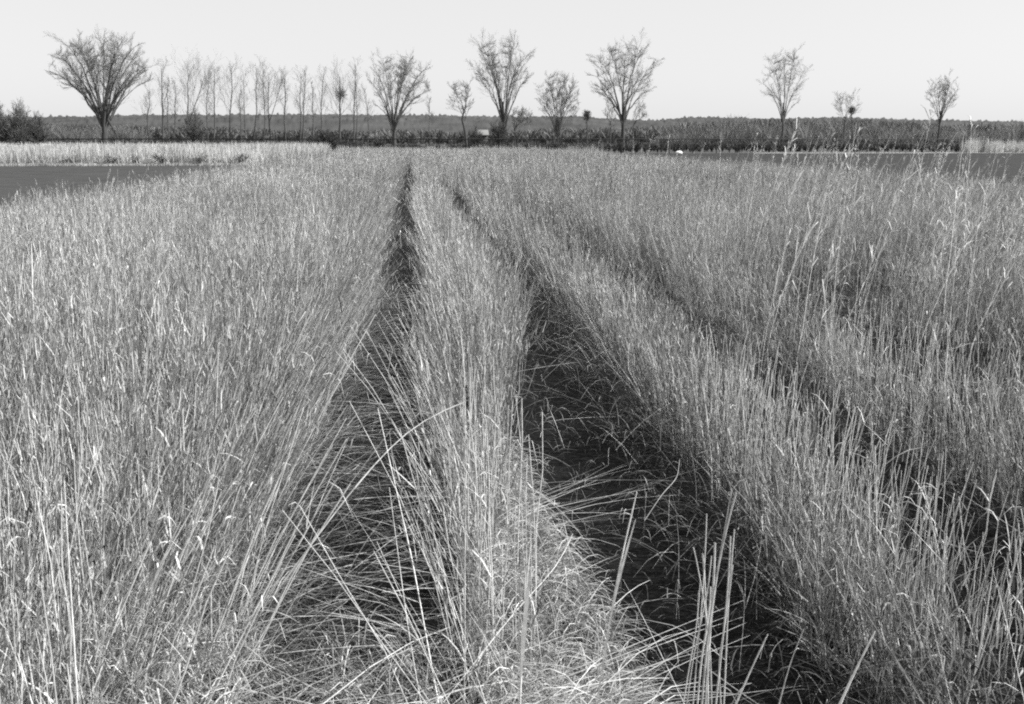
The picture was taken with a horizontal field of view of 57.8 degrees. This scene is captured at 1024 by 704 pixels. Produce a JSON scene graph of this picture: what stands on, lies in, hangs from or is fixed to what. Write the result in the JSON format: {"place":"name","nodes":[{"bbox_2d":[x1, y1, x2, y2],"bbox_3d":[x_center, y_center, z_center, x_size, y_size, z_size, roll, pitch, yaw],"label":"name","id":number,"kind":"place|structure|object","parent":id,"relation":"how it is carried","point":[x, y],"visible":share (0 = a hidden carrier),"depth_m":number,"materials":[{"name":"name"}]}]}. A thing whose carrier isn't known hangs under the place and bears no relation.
{"place":"outdoors","nodes":[
{"label":"outdoors","id":0,"kind":"place"},
{"bbox_2d":[0,165,257,215],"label":"mown field","id":1,"kind":"structure","parent":0,"point":[25,178],"depth_m":42.93,"materials":[{"name":"grey plant"}]},
{"bbox_2d":[62,153,76,165],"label":"strip bush","id":2,"kind":"object","parent":1,"relation":"on","point":[72,158],"visible":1,"depth_m":61.94,"materials":[{"name":"grey plant"}]},
{"bbox_2d":[103,153,121,163],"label":"strip bush","id":3,"kind":"object","parent":1,"relation":"on","point":[112,158],"visible":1,"depth_m":62.16,"materials":[{"name":"grey plant"}]},
{"bbox_2d":[130,153,139,163],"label":"strip bush","id":4,"kind":"object","parent":1,"relation":"on","point":[135,159],"visible":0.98,"depth_m":62.41,"materials":[{"name":"grey plant"}]},
{"bbox_2d":[149,151,174,164],"bbox_3d":[-23.604,-13.057,62.382,2.008,1.076,1.217,-10,16,-36],"label":"strip bush","id":5,"kind":"object","parent":1,"relation":"on","point":[161,158],"visible":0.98,"depth_m":62.13,"materials":[{"name":"grey plant"}]},
{"bbox_2d":[192,151,210,164],"bbox_3d":[-21.048,-13.059,62.583,1.293,0.992,1.407,-1,13,-6],"label":"strip bush","id":6,"kind":"object","parent":1,"relation":"on","point":[199,159],"visible":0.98,"depth_m":62.52,"materials":[{"name":"grey plant"}]},
{"bbox_2d":[234,152,249,163],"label":"strip bush","id":7,"kind":"object","parent":1,"relation":"on","point":[239,157],"visible":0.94,"depth_m":62.75,"materials":[{"name":"grey plant"}]},
{"bbox_2d":[0,162,278,165],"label":"turf grass","id":8,"kind":"structure","parent":0,"point":[111,164],"depth_m":61.60,"materials":[{"name":"grey plant"}]},
{"bbox_2d":[0,139,332,164],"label":"pale grass","id":9,"kind":"structure","parent":0,"point":[53,153],"depth_m":64.86,"materials":[{"name":"grey plant"}]},
{"bbox_2d":[468,130,488,146],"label":"shed","id":10,"kind":"structure","parent":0,"point":[485,133],"depth_m":185.78,"materials":[{"name":"white wood"}]},
{"bbox_2d":[0,105,1023,703],"bbox_3d":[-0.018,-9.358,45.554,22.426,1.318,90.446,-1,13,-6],"label":"prairie grass","id":11,"kind":"structure","parent":0,"point":[690,218],"depth_m":5.59,"materials":[{"name":"grey plant"}]},
{"bbox_2d":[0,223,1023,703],"bbox_3d":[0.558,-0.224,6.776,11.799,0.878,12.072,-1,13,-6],"label":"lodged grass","id":12,"kind":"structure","parent":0,"point":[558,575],"depth_m":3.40,"materials":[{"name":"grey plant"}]},
{"bbox_2d":[644,459,679,520],"bbox_3d":[0.556,0.500,3.364,0.025,0.155,0.269,9,16,35],"label":"grass stalk","id":13,"kind":"object","parent":12,"relation":"on","point":[663,492],"depth_m":3.35,"materials":[{"name":"grey plant"}]},
{"bbox_2d":[0,164,1023,703],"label":"soil","id":14,"kind":"structure","parent":0,"point":[578,454],"depth_m":4.37,"materials":[{"name":"grey soil"}]},
{"bbox_2d":[17,653,32,703],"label":"grass stalk","id":15,"kind":"object","parent":14,"relation":"on","point":[25,680],"depth_m":2.01,"materials":[{"name":"white plant"}]},
{"bbox_2d":[0,215,56,252],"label":"grass stalk","id":16,"kind":"object","parent":14,"relation":"on","point":[25,233],"depth_m":5.70,"materials":[{"name":"grey plant"}]},
{"bbox_2d":[64,481,78,703],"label":"grass stalk","id":17,"kind":"object","parent":14,"relation":"on","point":[73,634],"depth_m":2.20,"materials":[{"name":"white plant"}]},
{"bbox_2d":[123,250,176,372],"bbox_3d":[-2.350,-0.114,5.915,0.506,1.075,0.013,-1,13,-6],"label":"grass stalk","id":18,"kind":"object","parent":14,"relation":"on","point":[158,279],"depth_m":5.84,"materials":[{"name":"grey plant"}]},
{"bbox_2d":[259,367,313,533],"bbox_3d":[-0.987,0.457,4.024,0.294,0.808,0.007,-1,13,-6],"label":"grass stalk","id":19,"kind":"object","parent":14,"relation":"on","point":[292,424],"depth_m":3.99,"materials":[{"name":"grey plant"}]},
{"bbox_2d":[258,437,348,612],"bbox_3d":[-0.789,0.673,3.368,0.450,0.681,0.012,-9,16,-34],"label":"grass stalk","id":20,"kind":"object","parent":14,"relation":"on","point":[312,520],"depth_m":3.40,"materials":[{"name":"grey plant"}]},
{"bbox_2d":[247,402,463,629],"bbox_3d":[-0.579,0.618,3.334,0.894,0.804,0.010,-6,14,-24],"label":"grass stalk","id":21,"kind":"object","parent":14,"relation":"on","point":[363,477],"depth_m":3.31,"materials":[{"name":"grey plant"}]},
{"bbox_2d":[389,487,420,703],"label":"grass stalk","id":22,"kind":"object","parent":14,"relation":"on","point":[404,603],"depth_m":2.57,"materials":[{"name":"grey plant"}]},
{"bbox_2d":[378,410,439,703],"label":"grass stalk","id":23,"kind":"object","parent":14,"relation":"on","point":[412,566],"depth_m":2.78,"materials":[{"name":"grey plant"}]},
{"bbox_2d":[464,487,465,701],"bbox_3d":[-0.129,0.750,2.531,0.019,0.904,0.004,-1,13,-6],"label":"grass stalk","id":24,"kind":"object","parent":14,"relation":"on","point":[464,595],"depth_m":2.51,"materials":[{"name":"grey plant"}]},
{"bbox_2d":[442,534,572,703],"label":"grass stalk","id":25,"kind":"object","parent":14,"relation":"on","point":[503,626],"depth_m":2.70,"materials":[{"name":"grey plant"}]},
{"bbox_2d":[519,542,531,703],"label":"grass stalk","id":26,"kind":"object","parent":14,"relation":"on","point":[526,605],"depth_m":2.15,"materials":[{"name":"grey plant"}]},
{"bbox_2d":[596,491,636,703],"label":"grass stalk","id":27,"kind":"object","parent":14,"relation":"on","point":[616,588],"depth_m":2.21,"materials":[{"name":"grey plant"}]},
{"bbox_2d":[683,489,736,703],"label":"stalk bundle","id":28,"kind":"object","parent":14,"relation":"on","point":[707,638],"visible":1,"depth_m":2.26,"materials":[{"name":"grey plant"}]},
{"bbox_2d":[735,634,767,703],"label":"grass stalk","id":29,"kind":"object","parent":14,"relation":"on","point":[736,702],"depth_m":2.31,"materials":[{"name":"grey plant"}]},
{"bbox_2d":[778,629,803,703],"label":"grass stalk","id":30,"kind":"object","parent":14,"relation":"on","point":[788,669],"depth_m":2.38,"materials":[{"name":"grey plant"}]},
{"bbox_2d":[839,631,875,703],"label":"grass stalk","id":31,"kind":"object","parent":14,"relation":"on","point":[851,679],"depth_m":2.34,"materials":[{"name":"grey plant"}]},
{"bbox_2d":[966,578,1002,703],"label":"grass stalk","id":32,"kind":"object","parent":14,"relation":"on","point":[979,651],"depth_m":2.58,"materials":[{"name":"grey plant"}]},
{"bbox_2d":[0,0,1023,121],"label":"sky","id":33,"kind":"structure","parent":0,"point":[713,51],"materials":[{"name":"white"}]},
{"bbox_2d":[3,113,1023,141],"bbox_3d":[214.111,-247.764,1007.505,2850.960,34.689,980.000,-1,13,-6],"label":"hills","id":34,"kind":"structure","parent":0,"point":[445,123],"depth_m":924.62,"materials":[{"name":"grey plant"}]},
{"bbox_2d":[261,142,959,152],"bbox_3d":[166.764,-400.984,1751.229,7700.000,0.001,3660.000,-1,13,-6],"label":"ground","id":35,"kind":"structure","parent":0,"point":[733,151],"depth_m":131.50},
{"bbox_2d":[0,104,17,143],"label":"thicket tree","id":36,"kind":"object","parent":35,"relation":"on","point":[4,136],"visible":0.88,"depth_m":96.25,"materials":[{"name":"grey plant"}]},
{"bbox_2d":[3,98,41,144],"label":"thicket tree","id":37,"kind":"object","parent":35,"relation":"on","point":[22,126],"visible":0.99,"depth_m":95.97,"materials":[{"name":"grey plant"}]},
{"bbox_2d":[27,110,53,144],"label":"thicket tree","id":38,"kind":"object","parent":35,"relation":"on","point":[39,137],"visible":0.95,"depth_m":97.37,"materials":[{"name":"grey plant"}]},
{"bbox_2d":[45,24,161,144],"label":"elm tree","id":39,"kind":"object","parent":35,"relation":"on","point":[103,110],"visible":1,"depth_m":114.97,"materials":[{"name":"grey plant"}]},
{"bbox_2d":[135,78,154,141],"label":"slender tree","id":40,"kind":"object","parent":35,"relation":"on","point":[148,96],"visible":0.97,"depth_m":123.73,"materials":[{"name":"grey plant"}]},
{"bbox_2d":[154,57,178,138],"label":"slender tree","id":41,"kind":"object","parent":35,"relation":"on","point":[162,95],"visible":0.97,"depth_m":131.50,"materials":[{"name":"grey plant"}]},
{"bbox_2d":[164,80,172,137],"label":"slender tree","id":42,"kind":"object","parent":35,"relation":"on","point":[167,108],"visible":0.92,"depth_m":132.23,"materials":[{"name":"grey plant"}]},
{"bbox_2d":[168,78,182,142],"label":"slender tree","id":43,"kind":"object","parent":35,"relation":"on","point":[175,112],"visible":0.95,"depth_m":130.87,"materials":[{"name":"grey plant"}]},
{"bbox_2d":[180,102,206,144],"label":"bare bush","id":44,"kind":"object","parent":35,"relation":"on","point":[193,129],"visible":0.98,"depth_m":111.17,"materials":[{"name":"grey plant"}]},
{"bbox_2d":[167,51,220,138],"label":"slender tree","id":45,"kind":"object","parent":35,"relation":"on","point":[188,90],"visible":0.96,"depth_m":129.23,"materials":[{"name":"grey plant"}]},
{"bbox_2d":[194,68,214,138],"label":"slender tree","id":46,"kind":"object","parent":35,"relation":"on","point":[206,82],"visible":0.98,"depth_m":127.11,"materials":[{"name":"grey plant"}]},
{"bbox_2d":[203,62,223,137],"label":"slender tree","id":47,"kind":"object","parent":35,"relation":"on","point":[213,89],"visible":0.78,"depth_m":137.80,"materials":[{"name":"grey plant"}]},
{"bbox_2d":[207,54,243,142],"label":"slender tree","id":48,"kind":"object","parent":35,"relation":"on","point":[230,104],"visible":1,"depth_m":123.08,"materials":[{"name":"grey plant"}]},
{"bbox_2d":[234,93,248,141],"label":"slender tree","id":49,"kind":"object","parent":35,"relation":"on","point":[240,109],"visible":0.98,"depth_m":136.69,"materials":[{"name":"grey plant"}]},
{"bbox_2d":[233,65,251,141],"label":"slender tree","id":50,"kind":"object","parent":35,"relation":"on","point":[242,97],"visible":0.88,"depth_m":140.31,"materials":[{"name":"grey plant"}]},
{"bbox_2d":[247,60,269,141],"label":"slender tree","id":51,"kind":"object","parent":35,"relation":"on","point":[257,95],"visible":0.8,"depth_m":130.37,"materials":[{"name":"grey plant"}]},
{"bbox_2d":[253,55,283,142],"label":"slender tree","id":52,"kind":"object","parent":35,"relation":"on","point":[266,94],"visible":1,"depth_m":123.03,"materials":[{"name":"grey plant"}]},
{"bbox_2d":[254,64,290,142],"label":"slender tree","id":53,"kind":"object","parent":35,"relation":"on","point":[279,82],"visible":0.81,"depth_m":128.57,"materials":[{"name":"grey plant"}]},
{"bbox_2d":[276,69,288,140],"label":"slender tree","id":54,"kind":"object","parent":35,"relation":"on","point":[284,110],"visible":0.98,"depth_m":128.53,"materials":[{"name":"grey plant"}]},
{"bbox_2d":[288,65,307,142],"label":"slender tree","id":55,"kind":"object","parent":35,"relation":"on","point":[297,104],"visible":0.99,"depth_m":130.12,"materials":[{"name":"grey plant"}]},
{"bbox_2d":[292,66,312,144],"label":"slender tree","id":56,"kind":"object","parent":35,"relation":"on","point":[303,104],"visible":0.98,"depth_m":130.26,"materials":[{"name":"grey plant"}]},
{"bbox_2d":[306,81,316,142],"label":"slender tree","id":57,"kind":"object","parent":35,"relation":"on","point":[312,103],"visible":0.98,"depth_m":129.40,"materials":[{"name":"grey plant"}]},
{"bbox_2d":[312,66,331,130],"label":"slender tree","id":58,"kind":"object","parent":35,"relation":"on","point":[321,95],"visible":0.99,"depth_m":127.19,"materials":[{"name":"grey plant"}]},
{"bbox_2d":[306,129,347,147],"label":"bare bush","id":59,"kind":"object","parent":35,"relation":"on","point":[325,137],"visible":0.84,"depth_m":103.22,"materials":[{"name":"black plant"}]},
{"bbox_2d":[313,57,361,137],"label":"slender tree","id":60,"kind":"object","parent":35,"relation":"on","point":[338,94],"visible":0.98,"depth_m":140.34,"materials":[{"name":"grey plant"}]},
{"bbox_2d":[346,55,363,142],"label":"slender tree","id":61,"kind":"object","parent":35,"relation":"on","point":[355,74],"visible":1,"depth_m":125.62,"materials":[{"name":"grey plant"}]},
{"bbox_2d":[350,82,362,142],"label":"slender tree","id":62,"kind":"object","parent":35,"relation":"on","point":[357,110],"visible":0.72,"depth_m":131.21,"materials":[{"name":"grey plant"}]},
{"bbox_2d":[359,83,373,145],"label":"slender tree","id":63,"kind":"object","parent":35,"relation":"on","point":[364,89],"visible":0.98,"depth_m":139.03,"materials":[{"name":"grey plant"}]},
{"bbox_2d":[372,135,385,147],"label":"bare bush","id":64,"kind":"object","parent":35,"relation":"on","point":[380,143],"visible":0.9,"depth_m":108.14,"materials":[{"name":"grey plant"}]},
{"bbox_2d":[365,48,430,147],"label":"elm tree","id":65,"kind":"object","parent":35,"relation":"on","point":[394,121],"visible":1,"depth_m":116.42,"materials":[{"name":"grey plant"}]},
{"bbox_2d":[425,94,438,143],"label":"slender tree","id":66,"kind":"object","parent":35,"relation":"on","point":[429,98],"visible":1,"depth_m":140.95,"materials":[{"name":"grey plant"}]},
{"bbox_2d":[445,79,474,147],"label":"bare tree","id":67,"kind":"object","parent":35,"relation":"on","point":[463,108],"visible":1,"depth_m":119.80,"materials":[{"name":"grey plant"}]},
{"bbox_2d":[336,143,606,157],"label":"grass fringe","id":68,"kind":"object","parent":35,"relation":"on","point":[589,149],"depth_m":86.45,"materials":[{"name":"grey plant"}]},
{"bbox_2d":[468,123,483,147],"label":"bare bush","id":69,"kind":"object","parent":35,"relation":"on","point":[476,135],"visible":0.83,"depth_m":114.92,"materials":[{"name":"grey plant"}]},
{"bbox_2d":[465,28,534,145],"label":"elm tree","id":70,"kind":"object","parent":35,"relation":"on","point":[503,115],"visible":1,"depth_m":121.19,"materials":[{"name":"grey plant"}]},
{"bbox_2d":[490,117,509,143],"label":"bare bush","id":71,"kind":"object","parent":35,"relation":"on","point":[500,132],"visible":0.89,"depth_m":117.83,"materials":[{"name":"grey plant"}]},
{"bbox_2d":[3,118,1023,143],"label":"woodland","id":72,"kind":"object","parent":35,"relation":"on","point":[541,133],"visible":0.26,"depth_m":312.52,"materials":[{"name":"grey plant"}]},
{"bbox_2d":[4,136,1023,152],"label":"hedgerow","id":73,"kind":"object","parent":35,"relation":"on","point":[663,145],"visible":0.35,"depth_m":123.11,"materials":[{"name":"black plant"}]},
{"bbox_2d":[107,120,118,138],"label":"fallen limb","id":74,"kind":"object","parent":73,"relation":"on","point":[110,124],"visible":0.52,"depth_m":115.18,"materials":[{"name":"grey wood"}]},
{"bbox_2d":[7,138,1023,152],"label":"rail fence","id":75,"kind":"object","parent":35,"relation":"on","point":[549,139],"visible":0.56,"depth_m":114.14,"materials":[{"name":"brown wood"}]},
{"bbox_2d":[8,115,1023,149],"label":"roadside brush","id":76,"kind":"object","parent":35,"relation":"on","point":[731,129],"visible":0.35,"depth_m":166.87,"materials":[{"name":"grey plant"}]},
{"bbox_2d":[510,104,534,148],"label":"bare tree","id":77,"kind":"object","parent":35,"relation":"on","point":[520,115],"visible":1,"depth_m":115.00,"materials":[{"name":"grey plant"}]},
{"bbox_2d":[534,71,580,141],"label":"multi stem tree","id":78,"kind":"object","parent":35,"relation":"on","point":[557,125],"visible":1,"depth_m":120.79,"materials":[{"name":"grey plant"}]},
{"bbox_2d":[582,109,591,145],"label":"dead snag","id":79,"kind":"object","parent":35,"relation":"on","point":[587,116],"visible":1,"depth_m":131.42,"materials":[{"name":"grey wood"}]},
{"bbox_2d":[602,95,616,149],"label":"bare tree","id":80,"kind":"object","parent":35,"relation":"on","point":[610,115],"visible":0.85,"depth_m":147.67,"materials":[{"name":"grey plant"}]},
{"bbox_2d":[585,29,664,152],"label":"elm tree","id":81,"kind":"object","parent":35,"relation":"on","point":[623,117],"visible":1,"depth_m":119.29,"materials":[{"name":"grey plant"}]},
{"bbox_2d":[631,99,648,151],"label":"bare tree","id":82,"kind":"object","parent":35,"relation":"on","point":[639,112],"visible":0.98,"depth_m":128.38,"materials":[{"name":"grey plant"}]},
{"bbox_2d":[757,42,813,151],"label":"bare tree","id":83,"kind":"object","parent":35,"relation":"on","point":[783,113],"visible":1,"depth_m":127.28,"materials":[{"name":"grey plant"}]},
{"bbox_2d":[832,88,862,138],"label":"bare tree","id":84,"kind":"object","parent":35,"relation":"on","point":[847,107],"visible":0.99,"depth_m":133.17,"materials":[{"name":"grey plant"}]},
{"bbox_2d":[849,106,855,138],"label":"dead snag","id":85,"kind":"object","parent":35,"relation":"on","point":[852,108],"visible":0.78,"depth_m":136.22,"materials":[{"name":"grey plant"}]},
{"bbox_2d":[925,69,959,151],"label":"bare tree","id":86,"kind":"object","parent":35,"relation":"on","point":[941,114],"visible":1,"depth_m":124.07,"materials":[{"name":"grey plant"}]},
{"bbox_2d":[960,136,1023,152],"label":"plume grass","id":87,"kind":"structure","parent":35,"relation":"on","point":[1019,148],"depth_m":118.53,"materials":[{"name":"grey plant"}]},
{"bbox_2d":[608,153,1023,190],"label":"ploughed field","id":88,"kind":"structure","parent":0,"point":[1015,161],"depth_m":73.12,"materials":[{"name":"soil"}]},
{"bbox_2d":[749,151,981,152],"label":"verge grass","id":89,"kind":"structure","parent":0,"point":[862,152],"depth_m":118.04,"materials":[{"name":"grey plant"}]}
]}

